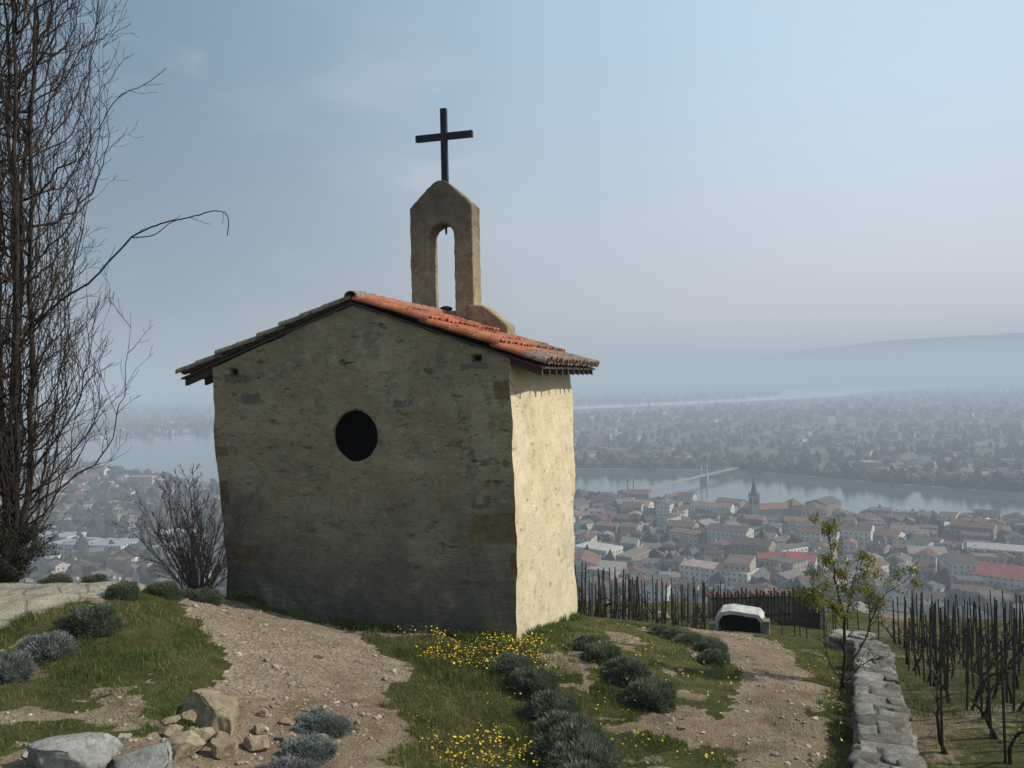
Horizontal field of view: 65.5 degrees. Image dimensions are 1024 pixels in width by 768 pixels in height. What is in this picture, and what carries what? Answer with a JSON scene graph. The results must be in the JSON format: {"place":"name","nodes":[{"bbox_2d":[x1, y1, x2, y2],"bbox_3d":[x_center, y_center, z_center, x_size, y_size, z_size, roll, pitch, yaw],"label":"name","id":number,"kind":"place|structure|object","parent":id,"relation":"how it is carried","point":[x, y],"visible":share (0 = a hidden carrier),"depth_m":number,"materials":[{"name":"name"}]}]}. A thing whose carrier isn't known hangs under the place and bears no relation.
{"place":"outdoors","nodes":[
{"label":"outdoors","id":0,"kind":"place"},
{"bbox_2d":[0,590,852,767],"bbox_3d":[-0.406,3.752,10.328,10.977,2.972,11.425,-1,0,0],"label":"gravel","id":1,"kind":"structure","parent":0,"point":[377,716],"depth_m":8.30,"materials":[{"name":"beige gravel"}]},
{"bbox_2d":[0,375,1023,767],"bbox_3d":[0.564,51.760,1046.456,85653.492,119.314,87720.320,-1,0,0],"label":"ground","id":2,"kind":"structure","parent":0,"point":[334,669],"depth_m":9.13,"materials":[{"name":"brown soil"}]},
{"bbox_2d":[0,649,38,683],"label":"lavender bush","id":3,"kind":"object","parent":2,"relation":"on","point":[20,663],"visible":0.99,"depth_m":7.46,"materials":[{"name":"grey plant"}]},
{"bbox_2d":[0,507,60,582],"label":"dark shrub","id":4,"kind":"object","parent":2,"relation":"on","point":[20,559],"visible":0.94,"depth_m":10.85,"materials":[{"name":"green plant"}]},
{"bbox_2d":[15,629,81,664],"bbox_3d":[-4.722,2.755,8.063,0.693,0.520,0.696,-1,0,16],"label":"lavender bush","id":5,"kind":"object","parent":2,"relation":"on","point":[54,645],"visible":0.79,"depth_m":7.97,"materials":[{"name":"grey plant"}]},
{"bbox_2d":[35,572,72,583],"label":"lavender bush","id":6,"kind":"object","parent":2,"relation":"on","point":[59,577],"visible":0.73,"depth_m":10.96,"materials":[{"name":"green plant"}]},
{"bbox_2d":[26,732,123,767],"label":"limestone rock","id":7,"kind":"object","parent":2,"relation":"on","point":[91,750],"visible":1,"depth_m":5.51,"materials":[{"name":"grey stone"}]},
{"bbox_2d":[55,601,125,639],"bbox_3d":[-4.621,2.687,8.767,0.718,0.562,0.754,-1,1,34],"label":"lavender bush","id":8,"kind":"object","parent":2,"relation":"on","point":[95,621],"visible":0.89,"depth_m":8.63,"materials":[{"name":"green plant"}]},
{"bbox_2d":[79,573,109,582],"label":"lavender bush","id":9,"kind":"object","parent":2,"relation":"on","point":[95,578],"visible":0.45,"depth_m":11.08,"materials":[{"name":"green plant"}]},
{"bbox_2d":[0,456,226,595],"bbox_3d":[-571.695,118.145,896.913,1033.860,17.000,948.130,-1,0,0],"label":"suburb houses","id":10,"kind":"structure","parent":2,"relation":"on","point":[68,541],"depth_m":600.05,"materials":[{"name":"grey"}]},
{"bbox_2d":[0,0,228,582],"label":"bare tree","id":11,"kind":"object","parent":2,"relation":"on","point":[12,445],"visible":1,"depth_m":10.97,"materials":[{"name":"brown plant"}]},
{"bbox_2d":[103,579,142,601],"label":"lavender bush","id":12,"kind":"object","parent":2,"relation":"on","point":[129,590],"visible":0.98,"depth_m":9.73,"materials":[{"name":"green plant"}]},
{"bbox_2d":[116,733,131,740],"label":"limestone rock","id":13,"kind":"object","parent":2,"relation":"on","point":[123,736],"visible":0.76,"depth_m":6.30,"materials":[{"name":"grey stone"}]},
{"bbox_2d":[106,740,171,767],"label":"limestone rock","id":14,"kind":"object","parent":2,"relation":"on","point":[158,755],"visible":1,"depth_m":5.61,"materials":[{"name":"grey stone"}]},
{"bbox_2d":[143,580,182,600],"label":"lavender bush","id":15,"kind":"object","parent":2,"relation":"on","point":[169,590],"visible":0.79,"depth_m":10.13,"materials":[{"name":"green plant"}]},
{"bbox_2d":[158,724,183,737],"bbox_3d":[-2.841,2.882,6.580,0.207,0.138,0.153,-1,1,24],"label":"limestone rock","id":16,"kind":"object","parent":2,"relation":"on","point":[167,731],"visible":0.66,"depth_m":6.55,"materials":[{"name":"beige stone"}]},
{"bbox_2d":[161,714,180,725],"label":"limestone rock","id":17,"kind":"object","parent":2,"relation":"on","point":[173,720],"visible":0.78,"depth_m":6.80,"materials":[{"name":"beige stone"}]},
{"bbox_2d":[165,730,206,759],"bbox_3d":[-2.589,2.875,6.299,0.328,0.192,0.274,-3,-5,-23],"label":"limestone rock","id":18,"kind":"object","parent":2,"relation":"on","point":[185,744],"visible":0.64,"depth_m":6.26,"materials":[{"name":"beige stone"}]},
{"bbox_2d":[112,463,263,590],"bbox_3d":[-4.895,2.215,11.977,2.562,2.087,1.988,-1,0,0],"label":"bare shrub","id":19,"kind":"object","parent":2,"relation":"on","point":[191,570],"visible":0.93,"depth_m":11.76,"materials":[{"name":"brown plant"}]},
{"bbox_2d":[180,588,195,599],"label":"lavender bush","id":20,"kind":"object","parent":2,"relation":"on","point":[188,593],"visible":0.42,"depth_m":10.47,"materials":[{"name":"green plant"}]},
{"bbox_2d":[180,709,197,724],"bbox_3d":[-2.783,2.907,6.913,0.180,0.118,0.137,-6,6,-40],"label":"limestone rock","id":21,"kind":"object","parent":2,"relation":"on","point":[190,716],"visible":0.84,"depth_m":6.89,"materials":[{"name":"beige stone"}]},
{"bbox_2d":[193,727,214,741],"bbox_3d":[-2.570,2.932,6.641,0.185,0.118,0.133,3,-1,-29],"label":"limestone rock","id":22,"kind":"object","parent":2,"relation":"on","point":[207,734],"visible":0.59,"depth_m":6.61,"materials":[{"name":"beige stone"}]},
{"bbox_2d":[191,586,224,606],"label":"lavender bush","id":23,"kind":"object","parent":2,"relation":"on","point":[211,596],"visible":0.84,"depth_m":10.54,"materials":[{"name":"green plant"}]},
{"bbox_2d":[180,687,238,736],"bbox_3d":[-2.597,2.906,7.012,0.590,0.337,0.367,6,0,34],"label":"limestone rock","id":24,"kind":"object","parent":2,"relation":"on","point":[216,710],"visible":0.81,"depth_m":6.95,"materials":[{"name":"beige stone"}]},
{"bbox_2d":[210,731,228,742],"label":"limestone rock","id":25,"kind":"object","parent":2,"relation":"on","point":[219,734],"visible":0.38,"depth_m":6.57,"materials":[{"name":"beige stone"}]},
{"bbox_2d":[210,738,239,759],"bbox_3d":[-2.296,2.929,6.388,0.232,0.184,0.158,-1,1,-31],"label":"limestone rock","id":26,"kind":"object","parent":2,"relation":"on","point":[223,748],"visible":0.93,"depth_m":6.33,"materials":[{"name":"beige stone"}]},
{"bbox_2d":[243,734,268,751],"bbox_3d":[-2.164,3.035,6.734,0.210,0.149,0.207,-3,5,-24],"label":"limestone rock","id":27,"kind":"object","parent":2,"relation":"on","point":[259,743],"visible":1,"depth_m":6.68,"materials":[{"name":"beige stone"}]},
{"bbox_2d":[252,723,265,734],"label":"limestone rock","id":28,"kind":"object","parent":2,"relation":"on","point":[258,729],"visible":0.94,"depth_m":7.00,"materials":[{"name":"beige stone"}]},
{"bbox_2d":[259,708,270,717],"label":"limestone rock","id":29,"kind":"object","parent":2,"relation":"on","point":[264,713],"visible":1,"depth_m":7.34,"materials":[{"name":"beige stone"}]},
{"bbox_2d":[275,731,295,742],"bbox_3d":[-1.979,3.113,6.979,0.176,0.108,0.102,-1,0,17],"label":"limestone rock","id":30,"kind":"object","parent":2,"relation":"on","point":[286,736],"visible":0.61,"depth_m":6.95,"materials":[{"name":"beige stone"}]},
{"bbox_2d":[279,717,291,725],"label":"limestone rock","id":31,"kind":"object","parent":2,"relation":"on","point":[286,721],"visible":0.93,"depth_m":7.28,"materials":[{"name":"beige stone"}]},
{"bbox_2d":[252,752,322,767],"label":"lavender bush","id":32,"kind":"object","parent":2,"relation":"on","point":[288,761],"visible":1,"depth_m":6.17,"materials":[{"name":"grey plant"}]},
{"bbox_2d":[276,731,339,765],"bbox_3d":[-1.751,3.143,6.748,0.613,0.315,0.630,-1,1,-29],"label":"lavender bush","id":33,"kind":"object","parent":2,"relation":"on","point":[316,747],"visible":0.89,"depth_m":6.70,"materials":[{"name":"grey plant"}]},
{"bbox_2d":[290,706,358,740],"bbox_3d":[-1.762,3.190,7.327,0.703,0.351,0.642,-1,1,27],"label":"lavender bush","id":34,"kind":"object","parent":2,"relation":"on","point":[331,724],"visible":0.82,"depth_m":7.25,"materials":[{"name":"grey plant"}]},
{"bbox_2d":[175,108,599,641],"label":"stone chapel","id":35,"kind":"structure","parent":2,"relation":"on","point":[411,465],"depth_m":11.70,"materials":[{"name":"stone"}]},
{"bbox_2d":[220,590,604,649],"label":"weeds","id":36,"kind":"object","parent":2,"relation":"on","point":[343,623],"visible":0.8,"depth_m":11.35,"materials":[{"name":"green plant"}]},
{"bbox_2d":[0,581,853,767],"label":"grass","id":37,"kind":"structure","parent":2,"relation":"on","point":[431,664],"depth_m":8.62,"materials":[{"name":"green plant"}]},
{"bbox_2d":[482,651,538,681],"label":"lavender bush","id":38,"kind":"object","parent":2,"relation":"on","point":[507,663],"visible":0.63,"depth_m":9.37,"materials":[{"name":"green plant"}]},
{"bbox_2d":[0,385,1023,619],"bbox_3d":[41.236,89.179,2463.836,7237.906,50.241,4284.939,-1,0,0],"label":"distant trees","id":39,"kind":"object","parent":2,"relation":"on","point":[95,524],"visible":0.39,"depth_m":992.46,"materials":[{"name":"grey plant"}]},
{"bbox_2d":[36,392,1023,484],"bbox_3d":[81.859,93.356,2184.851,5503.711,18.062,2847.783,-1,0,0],"label":"bank houses","id":40,"kind":"structure","parent":2,"relation":"on","point":[918,461],"depth_m":1513.94,"materials":[{"name":"grey"}]},
{"bbox_2d":[506,665,563,700],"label":"lavender bush","id":41,"kind":"object","parent":2,"relation":"on","point":[529,681],"visible":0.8,"depth_m":8.83,"materials":[{"name":"green plant"}]},
{"bbox_2d":[519,688,587,726],"bbox_3d":[0.421,3.494,8.392,0.800,0.600,0.708,-1,1,-25],"label":"lavender bush","id":42,"kind":"object","parent":2,"relation":"on","point":[545,702],"visible":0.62,"depth_m":8.30,"materials":[{"name":"green plant"}]},
{"bbox_2d":[528,708,604,743],"bbox_3d":[0.547,3.506,7.863,0.825,0.569,0.839,-1,1,-23],"label":"lavender bush","id":43,"kind":"object","parent":2,"relation":"on","point":[548,721],"visible":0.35,"depth_m":7.88,"materials":[{"name":"green plant"}]},
{"bbox_2d":[529,719,626,767],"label":"lavender bush","id":44,"kind":"object","parent":2,"relation":"on","point":[571,731],"visible":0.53,"depth_m":7.37,"materials":[{"name":"green plant"}]},
{"bbox_2d":[557,758,607,767],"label":"lavender bush","id":45,"kind":"object","parent":2,"relation":"on","point":[582,764],"visible":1,"depth_m":6.38,"materials":[{"name":"green plant"}]},
{"bbox_2d":[543,734,627,767],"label":"lavender bush","id":46,"kind":"object","parent":2,"relation":"on","point":[596,751],"visible":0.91,"depth_m":6.84,"materials":[{"name":"green plant"}]},
{"bbox_2d":[566,632,607,651],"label":"lavender bush","id":47,"kind":"object","parent":2,"relation":"on","point":[579,642],"visible":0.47,"depth_m":10.68,"materials":[{"name":"green plant"}]},
{"bbox_2d":[579,640,620,665],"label":"lavender bush","id":48,"kind":"object","parent":2,"relation":"on","point":[603,651],"visible":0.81,"depth_m":10.08,"materials":[{"name":"green plant"}]},
{"bbox_2d":[398,625,845,767],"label":"yellow wildflowers","id":49,"kind":"object","parent":2,"relation":"on","point":[487,660],"visible":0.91,"depth_m":9.40,"materials":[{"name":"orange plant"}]},
{"bbox_2d":[602,654,653,688],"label":"lavender bush","id":50,"kind":"object","parent":2,"relation":"on","point":[621,669],"visible":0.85,"depth_m":9.51,"materials":[{"name":"green plant"}]},
{"bbox_2d":[621,673,680,713],"bbox_3d":[1.593,3.593,9.056,0.730,0.500,0.710,-1,1,25],"label":"lavender bush","id":51,"kind":"object","parent":2,"relation":"on","point":[653,693],"visible":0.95,"depth_m":8.91,"materials":[{"name":"green plant"}]},
{"bbox_2d":[648,624,670,635],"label":"lavender bush","id":52,"kind":"object","parent":2,"relation":"on","point":[656,630],"visible":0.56,"depth_m":13.58,"materials":[{"name":"green plant"}]},
{"bbox_2d":[660,627,686,639],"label":"lavender bush","id":53,"kind":"object","parent":2,"relation":"on","point":[672,632],"visible":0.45,"depth_m":13.09,"materials":[{"name":"green plant"}]},
{"bbox_2d":[672,631,705,646],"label":"lavender bush","id":54,"kind":"object","parent":2,"relation":"on","point":[689,637],"visible":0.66,"depth_m":12.43,"materials":[{"name":"green plant"}]},
{"bbox_2d":[688,637,730,656],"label":"lavender bush","id":55,"kind":"object","parent":2,"relation":"on","point":[700,646],"visible":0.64,"depth_m":11.77,"materials":[{"name":"green plant"}]},
{"bbox_2d":[696,648,730,665],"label":"lavender bush","id":56,"kind":"object","parent":2,"relation":"on","point":[708,656],"visible":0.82,"depth_m":11.06,"materials":[{"name":"green plant"}]},
{"bbox_2d":[709,604,769,634],"bbox_3d":[5.987,6.292,20.908,1.500,0.810,0.950,-1,1,20],"label":"vineyard shelter","id":57,"kind":"object","parent":2,"relation":"on","point":[738,618],"visible":0.82,"depth_m":21.06,"materials":[{"name":"white"}]},
{"bbox_2d":[705,586,824,628],"bbox_3d":[8.098,7.178,25.661,3.628,1.500,0.900,-1,0,0],"label":"picket enclosure","id":58,"kind":"object","parent":2,"relation":"on","point":[774,603],"visible":0.63,"depth_m":25.29,"materials":[{"name":"brown wood"}]},
{"bbox_2d":[573,384,958,408],"bbox_3d":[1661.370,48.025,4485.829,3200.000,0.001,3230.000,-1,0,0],"label":"river bend","id":59,"kind":"object","parent":2,"relation":"on","point":[809,393],"visible":0.83,"depth_m":4071.35,"materials":[{"name":"white liquid"}]},
{"bbox_2d":[748,477,802,521],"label":"church","id":60,"kind":"structure","parent":2,"relation":"on","point":[791,507],"depth_m":628.32,"materials":[{"name":"stone"}]},
{"bbox_2d":[573,489,1023,619],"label":"town buildings","id":61,"kind":"structure","parent":2,"relation":"on","point":[736,548],"depth_m":490.21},
{"bbox_2d":[575,562,1023,762],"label":"vineyard stakes","id":62,"kind":"object","parent":2,"relation":"on","point":[969,635],"visible":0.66,"depth_m":18.98,"materials":[{"name":"brown wood"}]},
{"bbox_2d":[575,468,1023,496],"bbox_3d":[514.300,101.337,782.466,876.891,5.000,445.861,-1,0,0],"label":"quay wall","id":63,"kind":"structure","parent":2,"relation":"on","point":[980,491],"depth_m":862.08,"materials":[{"name":"grey stone"}]},
{"bbox_2d":[577,580,1023,764],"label":"vines","id":64,"kind":"object","parent":2,"relation":"on","point":[985,713],"visible":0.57,"depth_m":16.77,"materials":[{"name":"brown plant"}]},
{"bbox_2d":[786,511,924,687],"bbox_3d":[4.511,2.875,10.591,1.909,2.414,0.853,-1,0,-14],"label":"young tree","id":65,"kind":"object","parent":2,"relation":"on","point":[818,597],"visible":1,"depth_m":10.52,"materials":[{"name":"green plant"}]},
{"bbox_2d":[823,628,926,767],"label":"dry stone wall","id":66,"kind":"structure","parent":2,"relation":"on","point":[890,718],"depth_m":8.33,"materials":[{"name":"grey stone"}]},
{"bbox_2d":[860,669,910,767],"bbox_3d":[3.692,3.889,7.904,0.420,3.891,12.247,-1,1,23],"label":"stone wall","id":67,"kind":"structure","parent":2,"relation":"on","point":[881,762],"depth_m":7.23,"materials":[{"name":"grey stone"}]},
{"bbox_2d":[0,0,1023,389],"label":"sky","id":68,"kind":"structure","parent":0,"point":[659,188],"materials":[{"name":"blue"}]},
{"bbox_2d":[21,432,1023,516],"bbox_3d":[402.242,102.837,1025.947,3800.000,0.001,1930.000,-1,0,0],"label":"river","id":69,"kind":"structure","parent":0,"point":[160,454],"depth_m":866.73,"materials":[{"name":"grey liquid"}]},
{"bbox_2d":[587,463,737,501],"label":"suspension bridge","id":70,"kind":"structure","parent":69,"relation":"on","point":[703,477],"depth_m":859.92,"materials":[{"name":"grey metal"}]},
{"bbox_2d":[666,333,1023,382],"bbox_3d":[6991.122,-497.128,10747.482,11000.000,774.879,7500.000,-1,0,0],"label":"hills","id":71,"kind":"structure","parent":0,"point":[996,357],"depth_m":9191.89,"materials":[{"name":"grey"}]},
{"bbox_2d":[877,639,1023,767],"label":"vineyard grass","id":72,"kind":"structure","parent":0,"point":[929,701],"depth_m":13.87,"materials":[{"name":"plant"}]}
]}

